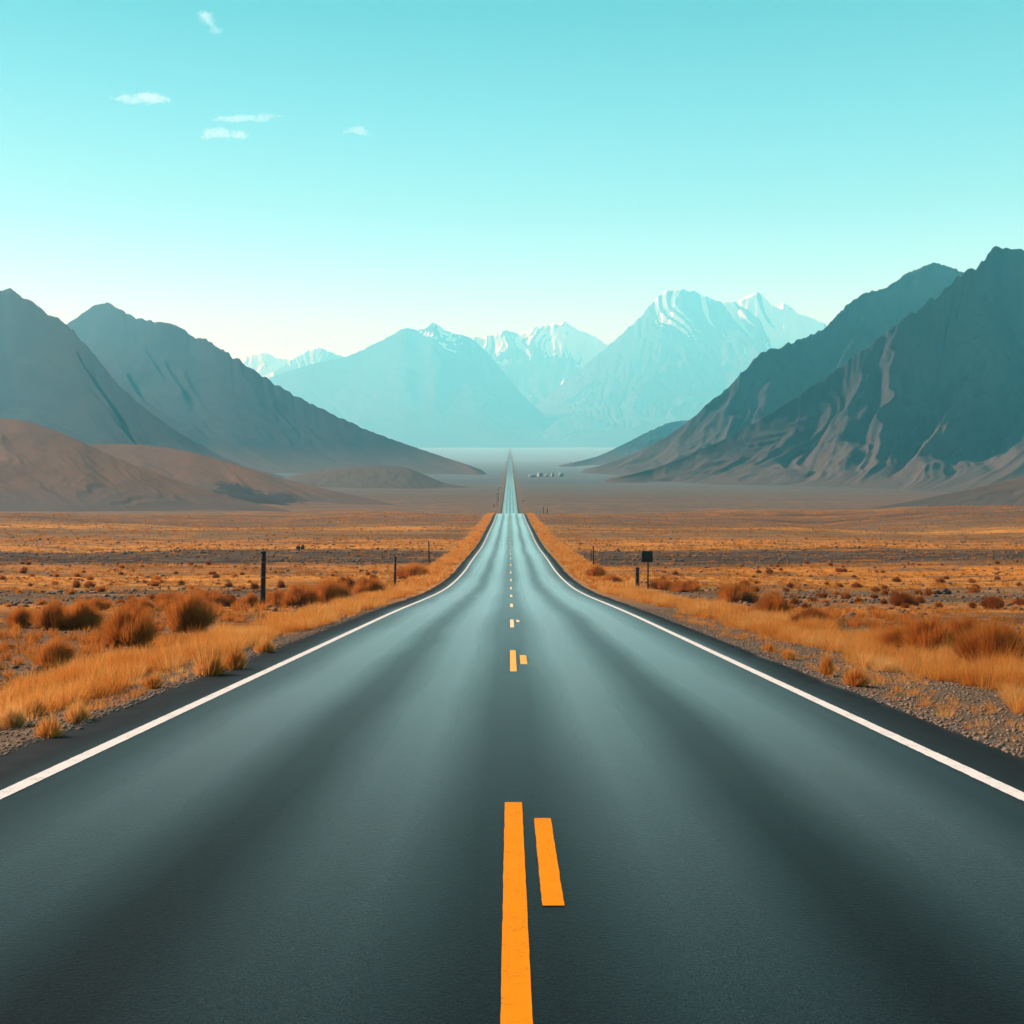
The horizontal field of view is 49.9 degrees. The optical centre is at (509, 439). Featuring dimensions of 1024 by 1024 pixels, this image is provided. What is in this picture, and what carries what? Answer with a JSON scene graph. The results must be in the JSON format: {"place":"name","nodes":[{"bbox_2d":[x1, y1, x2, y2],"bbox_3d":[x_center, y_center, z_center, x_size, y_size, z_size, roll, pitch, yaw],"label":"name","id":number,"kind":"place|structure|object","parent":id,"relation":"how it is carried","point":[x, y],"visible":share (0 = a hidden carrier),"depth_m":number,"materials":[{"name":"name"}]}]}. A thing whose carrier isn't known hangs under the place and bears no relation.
{"place":"outdoors","nodes":[
{"label":"outdoors","id":0,"kind":"place"},
{"bbox_2d":[0,288,284,478],"bbox_3d":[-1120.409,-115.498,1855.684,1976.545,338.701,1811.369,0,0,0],"label":"mountain","id":1,"kind":"structure","parent":0,"point":[55,375],"depth_m":1493.49,"materials":[{"name":"grey stone"}]},
{"bbox_2d":[0,418,290,511],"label":"hill","id":2,"kind":"structure","parent":0,"point":[42,468],"depth_m":612.78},
{"bbox_2d":[87,444,392,505],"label":"hill","id":3,"kind":"structure","parent":0,"point":[201,471],"depth_m":722.10,"materials":[{"name":"soil"}]},
{"bbox_2d":[240,352,290,376],"bbox_3d":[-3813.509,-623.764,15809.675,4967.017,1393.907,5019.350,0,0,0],"label":"mountain","id":4,"kind":"structure","parent":0,"point":[262,364],"depth_m":16387.27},
{"bbox_2d":[66,302,485,474],"bbox_3d":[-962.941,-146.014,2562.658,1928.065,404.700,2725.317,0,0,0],"label":"mountain","id":5,"kind":"structure","parent":0,"point":[206,394],"depth_m":1800.78,"materials":[{"name":"stone"}]},
{"bbox_2d":[264,347,342,378],"bbox_3d":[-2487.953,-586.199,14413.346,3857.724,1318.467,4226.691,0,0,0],"label":"mountain","id":6,"kind":"structure","parent":0,"point":[314,355],"depth_m":14743.95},
{"bbox_2d":[282,465,467,488],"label":"hill","id":7,"kind":"structure","parent":0,"point":[370,476],"depth_m":907.59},
{"bbox_2d":[269,323,578,447],"bbox_3d":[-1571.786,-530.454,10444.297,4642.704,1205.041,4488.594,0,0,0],"label":"mountain","id":8,"kind":"structure","parent":0,"point":[432,385],"depth_m":9930.41,"materials":[{"name":"teal stone"}]},
{"bbox_2d":[0,459,1023,1023],"bbox_3d":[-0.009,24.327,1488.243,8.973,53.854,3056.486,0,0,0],"label":"road","id":9,"kind":"structure","parent":0,"point":[510,771],"depth_m":6.58,"materials":[{"name":"grey asphalt"}]},
{"bbox_2d":[0,447,1023,753],"bbox_3d":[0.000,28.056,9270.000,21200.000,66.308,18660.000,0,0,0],"label":"ground","id":10,"kind":"structure","parent":0,"point":[574,495],"depth_m":176.32,"materials":[{"name":"orange plant"}]},
{"bbox_2d":[0,699,31,728],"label":"grass tuft","id":11,"kind":"object","parent":10,"relation":"on","point":[16,718],"visible":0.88,"depth_m":11.43,"materials":[{"name":"plant"}]},
{"bbox_2d":[5,603,34,627],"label":"shrub","id":12,"kind":"object","parent":10,"relation":"on","point":[21,615],"visible":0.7,"depth_m":31.32,"materials":[{"name":"orange plant"}]},
{"bbox_2d":[22,690,49,716],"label":"grass tuft","id":13,"kind":"object","parent":10,"relation":"on","point":[36,701],"visible":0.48,"depth_m":12.47,"materials":[{"name":"plant"}]},
{"bbox_2d":[35,597,46,604],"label":"shrub","id":14,"kind":"object","parent":10,"relation":"on","point":[41,602],"visible":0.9,"depth_m":43.33,"materials":[{"name":"orange plant"}]},
{"bbox_2d":[27,595,69,629],"bbox_3d":[-12.685,4.796,30.656,1.449,1.072,1.249,0,0,35],"label":"shrub","id":15,"kind":"object","parent":10,"relation":"on","point":[46,617],"visible":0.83,"depth_m":30.42,"materials":[{"name":"orange plant"}]},
{"bbox_2d":[31,712,65,737],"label":"grass tuft","id":16,"kind":"object","parent":10,"relation":"on","point":[49,728],"visible":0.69,"depth_m":10.31,"materials":[{"name":"plant"}]},
{"bbox_2d":[29,633,79,669],"bbox_3d":[-7.937,3.684,19.295,0.848,0.744,0.934,0,0,32],"label":"shrub","id":17,"kind":"object","parent":10,"relation":"on","point":[48,653],"visible":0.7,"depth_m":19.14,"materials":[{"name":"orange plant"}]},
{"bbox_2d":[67,589,74,593],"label":"shrub","id":18,"kind":"object","parent":10,"relation":"on","point":[72,591],"visible":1,"depth_m":58.44,"materials":[{"name":"orange plant"}]},
{"bbox_2d":[71,578,81,587],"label":"shrub","id":19,"kind":"object","parent":10,"relation":"on","point":[76,584],"visible":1,"depth_m":72.25,"materials":[{"name":"orange plant"}]},
{"bbox_2d":[60,694,93,724],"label":"grass tuft","id":20,"kind":"object","parent":10,"relation":"on","point":[76,714],"visible":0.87,"depth_m":11.33,"materials":[{"name":"plant"}]},
{"bbox_2d":[57,594,108,629],"bbox_3d":[-12.085,4.806,30.819,1.525,1.092,1.278,0,0,-45],"label":"shrub","id":21,"kind":"object","parent":10,"relation":"on","point":[81,613],"visible":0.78,"depth_m":30.55,"materials":[{"name":"orange plant"}]},
{"bbox_2d":[83,580,96,587],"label":"shrub","id":22,"kind":"object","parent":10,"relation":"on","point":[88,584],"visible":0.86,"depth_m":72.46,"materials":[{"name":"orange plant"}]},
{"bbox_2d":[84,595,114,610],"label":"shrub","id":23,"kind":"object","parent":10,"relation":"on","point":[103,603],"visible":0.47,"depth_m":39.69,"materials":[{"name":"orange plant"}]},
{"bbox_2d":[96,586,106,591],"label":"shrub","id":24,"kind":"object","parent":10,"relation":"on","point":[101,589],"visible":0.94,"depth_m":64.29,"materials":[{"name":"orange plant"}]},
{"bbox_2d":[91,598,163,646],"bbox_3d":[-8.348,4.027,24.406,1.635,1.253,1.664,0,0,-40],"label":"shrub","id":25,"kind":"object","parent":10,"relation":"on","point":[124,627],"visible":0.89,"depth_m":24.18,"materials":[{"name":"orange plant"}]},
{"bbox_2d":[121,596,157,610],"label":"shrub","id":26,"kind":"object","parent":10,"relation":"on","point":[148,602],"visible":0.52,"depth_m":39.31,"materials":[{"name":"orange plant"}]},
{"bbox_2d":[140,672,163,688],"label":"grass tuft","id":27,"kind":"object","parent":10,"relation":"on","point":[148,683],"visible":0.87,"depth_m":14.54,"materials":[{"name":"plant"}]},
{"bbox_2d":[148,579,160,585],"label":"shrub","id":28,"kind":"object","parent":10,"relation":"on","point":[156,582],"visible":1,"depth_m":74.77,"materials":[{"name":"orange plant"}]},
{"bbox_2d":[152,590,187,604],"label":"shrub","id":29,"kind":"object","parent":10,"relation":"on","point":[161,597],"visible":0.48,"depth_m":43.35,"materials":[{"name":"orange plant"}]},
{"bbox_2d":[158,585,221,631],"bbox_3d":[-8.710,4.504,29.658,1.674,1.400,1.843,0,0,37],"label":"shrub","id":30,"kind":"object","parent":10,"relation":"on","point":[192,611],"visible":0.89,"depth_m":29.38,"materials":[{"name":"orange plant"}]},
{"bbox_2d":[187,643,231,676],"bbox_3d":[-4.333,3.127,15.803,0.646,0.606,0.610,0,0,40],"label":"grass tuft","id":31,"kind":"object","parent":10,"relation":"on","point":[209,665],"visible":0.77,"depth_m":15.73,"materials":[{"name":"plant"}]},
{"bbox_2d":[195,588,231,604],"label":"shrub","id":32,"kind":"object","parent":10,"relation":"on","point":[217,596],"visible":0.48,"depth_m":43.98,"materials":[{"name":"orange plant"}]},
{"bbox_2d":[223,580,232,586],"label":"shrub","id":33,"kind":"object","parent":10,"relation":"on","point":[228,584],"visible":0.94,"depth_m":72.52,"materials":[{"name":"orange plant"}]},
{"bbox_2d":[223,593,238,605],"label":"shrub","id":34,"kind":"object","parent":10,"relation":"on","point":[233,598],"visible":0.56,"depth_m":44.59,"materials":[{"name":"orange plant"}]},
{"bbox_2d":[218,640,249,669],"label":"grass tuft","id":35,"kind":"object","parent":10,"relation":"on","point":[235,661],"visible":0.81,"depth_m":16.58,"materials":[{"name":"plant"}]},
{"bbox_2d":[240,591,259,606],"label":"shrub","id":36,"kind":"object","parent":10,"relation":"on","point":[250,598],"visible":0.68,"depth_m":44.07,"materials":[{"name":"orange plant"}]},
{"bbox_2d":[249,581,258,589],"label":"shrub","id":37,"kind":"object","parent":10,"relation":"on","point":[253,586],"visible":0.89,"depth_m":65.78,"materials":[{"name":"orange plant"}]},
{"bbox_2d":[260,551,265,604],"bbox_3d":[-9.828,5.663,43.811,0.272,2.477,0.222,0,0,0],"label":"fence post","id":38,"kind":"object","parent":10,"relation":"on","point":[263,578],"visible":0.86,"depth_m":43.73,"materials":[{"name":"wood"}]},
{"bbox_2d":[252,635,276,653],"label":"grass tuft","id":39,"kind":"object","parent":10,"relation":"on","point":[262,645],"visible":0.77,"depth_m":19.48,"materials":[{"name":"plant"}]},
{"bbox_2d":[265,587,287,604],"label":"shrub","id":40,"kind":"object","parent":10,"relation":"on","point":[274,596],"visible":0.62,"depth_m":44.78,"materials":[{"name":"orange plant"}]},
{"bbox_2d":[276,579,284,587],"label":"shrub","id":41,"kind":"object","parent":10,"relation":"on","point":[279,582],"visible":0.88,"depth_m":69.41,"materials":[{"name":"orange plant"}]},
{"bbox_2d":[276,582,323,605],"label":"shrub","id":42,"kind":"object","parent":10,"relation":"on","point":[294,595],"visible":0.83,"depth_m":44.31,"materials":[{"name":"orange plant"}]},
{"bbox_2d":[306,573,352,602],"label":"shrub","id":43,"kind":"object","parent":10,"relation":"on","point":[328,588],"visible":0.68,"depth_m":47.93,"materials":[{"name":"orange plant"}]},
{"bbox_2d":[336,575,357,591],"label":"shrub","id":44,"kind":"object","parent":10,"relation":"on","point":[351,580],"visible":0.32,"depth_m":62.64,"materials":[{"name":"orange plant"}]},
{"bbox_2d":[351,574,388,593],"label":"shrub","id":45,"kind":"object","parent":10,"relation":"on","point":[363,583],"visible":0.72,"depth_m":59.41,"materials":[{"name":"orange plant"}]},
{"bbox_2d":[394,556,396,583],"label":"fence post","id":46,"kind":"object","parent":10,"relation":"on","point":[395,562],"visible":0.81,"depth_m":69.28,"materials":[{"name":"wood"}]},
{"bbox_2d":[387,561,430,578],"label":"shrub","id":47,"kind":"object","parent":10,"relation":"on","point":[412,570],"visible":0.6,"depth_m":80.69,"materials":[{"name":"orange plant"}]},
{"bbox_2d":[428,541,429,563],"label":"fence post","id":48,"kind":"object","parent":10,"relation":"on","point":[428,553],"visible":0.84,"depth_m":98.96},
{"bbox_2d":[0,512,1023,740],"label":"grass","id":49,"kind":"structure","parent":10,"relation":"on","point":[106,674],"depth_m":20.76,"materials":[{"name":"plant"}]},
{"bbox_2d":[0,606,1023,757],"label":"gravel","id":50,"kind":"structure","parent":10,"relation":"on","point":[70,726],"depth_m":14.26,"materials":[{"name":"gravel"}]},
{"bbox_2d":[0,537,1023,689],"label":"scree","id":51,"kind":"structure","parent":10,"relation":"on","point":[718,556],"depth_m":102.21,"materials":[{"name":"gravel"}]},
{"bbox_2d":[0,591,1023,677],"bbox_3d":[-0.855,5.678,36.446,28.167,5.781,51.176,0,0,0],"label":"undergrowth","id":52,"kind":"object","parent":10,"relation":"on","point":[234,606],"visible":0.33,"depth_m":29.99,"materials":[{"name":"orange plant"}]},
{"bbox_2d":[583,560,607,576],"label":"shrub","id":53,"kind":"object","parent":10,"relation":"on","point":[596,570],"visible":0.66,"depth_m":79.23,"materials":[{"name":"orange plant"}]},
{"bbox_2d":[602,573,623,582],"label":"shrub","id":54,"kind":"object","parent":10,"relation":"on","point":[614,577],"visible":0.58,"depth_m":72.99,"materials":[{"name":"orange plant"}]},
{"bbox_2d":[635,567,639,585],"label":"fence post","id":55,"kind":"object","parent":10,"relation":"on","point":[637,577],"visible":0.82,"depth_m":67.14,"materials":[{"name":"wood"}]},
{"bbox_2d":[642,551,652,588],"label":"road sign","id":56,"kind":"object","parent":10,"relation":"on","point":[647,556],"visible":0.94,"depth_m":66.82,"materials":[{"name":"metal"}]},
{"bbox_2d":[643,576,673,589],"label":"shrub","id":57,"kind":"object","parent":10,"relation":"on","point":[660,583],"visible":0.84,"depth_m":66.74,"materials":[{"name":"orange plant"}]},
{"bbox_2d":[665,578,702,591],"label":"shrub","id":58,"kind":"object","parent":10,"relation":"on","point":[688,585],"visible":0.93,"depth_m":63.89,"materials":[{"name":"orange plant"}]},
{"bbox_2d":[715,581,759,602],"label":"shrub","id":59,"kind":"object","parent":10,"relation":"on","point":[736,593],"visible":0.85,"depth_m":47.82,"materials":[{"name":"orange plant"}]},
{"bbox_2d":[740,578,749,587],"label":"shrub","id":60,"kind":"object","parent":10,"relation":"on","point":[745,583],"visible":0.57,"depth_m":69.03,"materials":[{"name":"orange plant"}]},
{"bbox_2d":[750,593,759,602],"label":"shrub","id":61,"kind":"object","parent":10,"relation":"on","point":[754,598],"visible":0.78,"depth_m":47.56,"materials":[{"name":"orange plant"}]},
{"bbox_2d":[750,585,759,591],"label":"shrub","id":62,"kind":"object","parent":10,"relation":"on","point":[757,588],"visible":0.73,"depth_m":63.71,"materials":[{"name":"orange plant"}]},
{"bbox_2d":[761,641,775,651],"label":"grass tuft","id":63,"kind":"object","parent":10,"relation":"on","point":[767,647],"visible":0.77,"depth_m":20.36,"materials":[{"name":"plant"}]},
{"bbox_2d":[748,590,793,612],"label":"shrub","id":64,"kind":"object","parent":10,"relation":"on","point":[778,602],"visible":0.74,"depth_m":38.54,"materials":[{"name":"orange plant"}]},
{"bbox_2d":[779,649,796,659],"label":"grass tuft","id":65,"kind":"object","parent":10,"relation":"on","point":[789,655],"visible":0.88,"depth_m":18.86,"materials":[{"name":"plant"}]},
{"bbox_2d":[786,581,792,587],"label":"shrub","id":66,"kind":"object","parent":10,"relation":"on","point":[790,584],"visible":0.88,"depth_m":69.86,"materials":[{"name":"orange plant"}]},
{"bbox_2d":[789,596,799,604],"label":"shrub","id":67,"kind":"object","parent":10,"relation":"on","point":[795,601],"visible":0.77,"depth_m":43.83,"materials":[{"name":"orange plant"}]},
{"bbox_2d":[801,601,807,608],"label":"shrub","id":68,"kind":"object","parent":10,"relation":"on","point":[805,605],"visible":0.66,"depth_m":41.08,"materials":[{"name":"orange plant"}]},
{"bbox_2d":[786,605,841,624],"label":"shrub","id":69,"kind":"object","parent":10,"relation":"on","point":[809,612],"visible":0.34,"depth_m":30.49,"materials":[{"name":"orange plant"}]},
{"bbox_2d":[819,592,827,597],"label":"shrub","id":70,"kind":"object","parent":10,"relation":"on","point":[825,595],"visible":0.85,"depth_m":53.87,"materials":[{"name":"orange plant"}]},
{"bbox_2d":[817,651,834,674],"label":"grass tuft","id":71,"kind":"object","parent":10,"relation":"on","point":[826,665],"visible":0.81,"depth_m":16.14,"materials":[{"name":"plant"}]},
{"bbox_2d":[831,589,839,595],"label":"shrub","id":72,"kind":"object","parent":10,"relation":"on","point":[834,592],"visible":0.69,"depth_m":57.63,"materials":[{"name":"orange plant"}]},
{"bbox_2d":[838,591,851,598],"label":"shrub","id":73,"kind":"object","parent":10,"relation":"on","point":[845,595],"visible":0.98,"depth_m":52.79,"materials":[{"name":"orange plant"}]},
{"bbox_2d":[840,661,870,686],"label":"grass tuft","id":74,"kind":"object","parent":10,"relation":"on","point":[856,677],"visible":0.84,"depth_m":14.77,"materials":[{"name":"plant"}]},
{"bbox_2d":[852,581,862,587],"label":"shrub","id":75,"kind":"object","parent":10,"relation":"on","point":[856,584],"visible":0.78,"depth_m":72.04,"materials":[{"name":"orange plant"}]},
{"bbox_2d":[854,596,862,602],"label":"shrub","id":76,"kind":"object","parent":10,"relation":"on","point":[858,599],"visible":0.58,"depth_m":46.45,"materials":[{"name":"orange plant"}]},
{"bbox_2d":[870,593,878,598],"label":"shrub","id":77,"kind":"object","parent":10,"relation":"on","point":[875,596],"visible":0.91,"depth_m":53.54,"materials":[{"name":"orange plant"}]},
{"bbox_2d":[871,586,880,591],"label":"shrub","id":78,"kind":"object","parent":10,"relation":"on","point":[875,589],"visible":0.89,"depth_m":64.66,"materials":[{"name":"orange plant"}]},
{"bbox_2d":[880,598,887,603],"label":"shrub","id":79,"kind":"object","parent":10,"relation":"on","point":[883,601],"visible":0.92,"depth_m":45.40,"materials":[{"name":"orange plant"}]},
{"bbox_2d":[881,589,889,595],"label":"shrub","id":80,"kind":"object","parent":10,"relation":"on","point":[884,592],"visible":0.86,"depth_m":59.51,"materials":[{"name":"orange plant"}]},
{"bbox_2d":[878,625,908,647],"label":"shrub","id":81,"kind":"object","parent":10,"relation":"on","point":[886,636],"visible":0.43,"depth_m":23.93,"materials":[{"name":"orange plant"}]},
{"bbox_2d":[892,576,901,581],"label":"shrub","id":82,"kind":"object","parent":10,"relation":"on","point":[896,579],"visible":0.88,"depth_m":81.49,"materials":[{"name":"orange plant"}]},
{"bbox_2d":[888,590,916,605],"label":"shrub","id":83,"kind":"object","parent":10,"relation":"on","point":[897,598],"visible":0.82,"depth_m":43.43,"materials":[{"name":"orange plant"}]},
{"bbox_2d":[901,603,909,607],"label":"shrub","id":84,"kind":"object","parent":10,"relation":"on","point":[905,605],"visible":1,"depth_m":41.68,"materials":[{"name":"orange plant"}]},
{"bbox_2d":[914,589,922,594],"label":"shrub","id":85,"kind":"object","parent":10,"relation":"on","point":[919,591],"visible":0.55,"depth_m":59.64,"materials":[{"name":"orange plant"}]},
{"bbox_2d":[914,595,925,602],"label":"shrub","id":86,"kind":"object","parent":10,"relation":"on","point":[920,599],"visible":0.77,"depth_m":45.94,"materials":[{"name":"orange plant"}]},
{"bbox_2d":[890,611,957,653],"bbox_3d":[8.623,3.922,22.529,1.511,0.993,1.538,0,0,0],"label":"shrub","id":87,"kind":"object","parent":10,"relation":"on","point":[920,631],"visible":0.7,"depth_m":22.44,"materials":[{"name":"orange plant"}]},
{"bbox_2d":[924,587,933,595],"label":"shrub","id":88,"kind":"object","parent":10,"relation":"on","point":[928,592],"visible":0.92,"depth_m":59.83,"materials":[{"name":"orange plant"}]},
{"bbox_2d":[935,602,943,606],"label":"shrub","id":89,"kind":"object","parent":10,"relation":"on","point":[937,604],"visible":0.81,"depth_m":42.21,"materials":[{"name":"orange plant"}]},
{"bbox_2d":[935,578,945,582],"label":"shrub","id":90,"kind":"object","parent":10,"relation":"on","point":[940,580],"visible":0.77,"depth_m":79.26,"materials":[{"name":"orange plant"}]},
{"bbox_2d":[941,588,951,593],"bbox_3d":[24.641,8.579,62.083,0.521,0.472,0.493,0,0,0],"label":"rock","id":91,"kind":"object","parent":10,"relation":"on","point":[946,591],"visible":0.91,"depth_m":61.94,"materials":[{"name":"grey stone"}]},
{"bbox_2d":[943,608,987,644],"bbox_3d":[9.582,3.994,23.069,1.329,1.033,1.208,0,0,20],"label":"shrub","id":92,"kind":"object","parent":10,"relation":"on","point":[958,624],"visible":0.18,"depth_m":23.06,"materials":[{"name":"orange plant"}]},
{"bbox_2d":[967,578,976,582],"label":"shrub","id":93,"kind":"object","parent":10,"relation":"on","point":[970,580],"visible":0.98,"depth_m":79.55,"materials":[{"name":"orange plant"}]},
{"bbox_2d":[969,600,976,607],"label":"shrub","id":94,"kind":"object","parent":10,"relation":"on","point":[972,604],"visible":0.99,"depth_m":41.38,"materials":[{"name":"orange plant"}]},
{"bbox_2d":[966,586,980,592],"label":"shrub","id":95,"kind":"object","parent":10,"relation":"on","point":[975,588],"visible":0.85,"depth_m":64.81,"materials":[{"name":"orange plant"}]},
{"bbox_2d":[948,614,1023,662],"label":"shrub","id":96,"kind":"object","parent":10,"relation":"on","point":[994,636],"visible":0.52,"depth_m":19.85,"materials":[{"name":"orange plant"}]},
{"bbox_2d":[979,594,1006,608],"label":"shrub","id":97,"kind":"object","parent":10,"relation":"on","point":[992,602],"visible":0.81,"depth_m":40.92,"materials":[{"name":"orange plant"}]},
{"bbox_2d":[1012,598,1023,604],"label":"shrub","id":98,"kind":"object","parent":10,"relation":"on","point":[1019,601],"visible":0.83,"depth_m":44.68,"materials":[{"name":"orange plant"}]},
{"bbox_2d":[0,0,1023,359],"label":"sky","id":99,"kind":"structure","parent":0,"point":[287,179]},
{"bbox_2d":[472,322,607,405],"bbox_3d":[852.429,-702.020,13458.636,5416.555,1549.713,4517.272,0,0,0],"label":"mountain","id":100,"kind":"structure","parent":0,"point":[536,365],"depth_m":13451.93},
{"bbox_2d":[559,420,688,466],"bbox_3d":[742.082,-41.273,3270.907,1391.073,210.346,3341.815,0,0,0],"label":"hill","id":101,"kind":"structure","parent":0,"point":[642,441],"depth_m":2576.83,"materials":[{"name":"grey stone"}]},
{"bbox_2d":[535,289,826,447],"bbox_3d":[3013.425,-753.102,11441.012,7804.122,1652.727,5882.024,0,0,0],"label":"mountain","id":102,"kind":"structure","parent":0,"point":[669,356],"depth_m":10910.85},
{"bbox_2d":[580,262,963,474],"bbox_3d":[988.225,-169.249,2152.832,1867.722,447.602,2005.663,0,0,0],"label":"mountain","id":103,"kind":"structure","parent":0,"point":[768,381],"depth_m":1726.66,"materials":[{"name":"grey stone"}]},
{"bbox_2d":[605,246,1023,491],"bbox_3d":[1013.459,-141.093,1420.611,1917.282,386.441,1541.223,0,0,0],"label":"mountain","id":104,"kind":"structure","parent":0,"point":[928,395],"depth_m":1155.41,"materials":[{"name":"grey stone"}]},
{"bbox_2d":[868,477,1023,508],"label":"hill","id":105,"kind":"structure","parent":0,"point":[1009,492],"depth_m":588.11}
]}

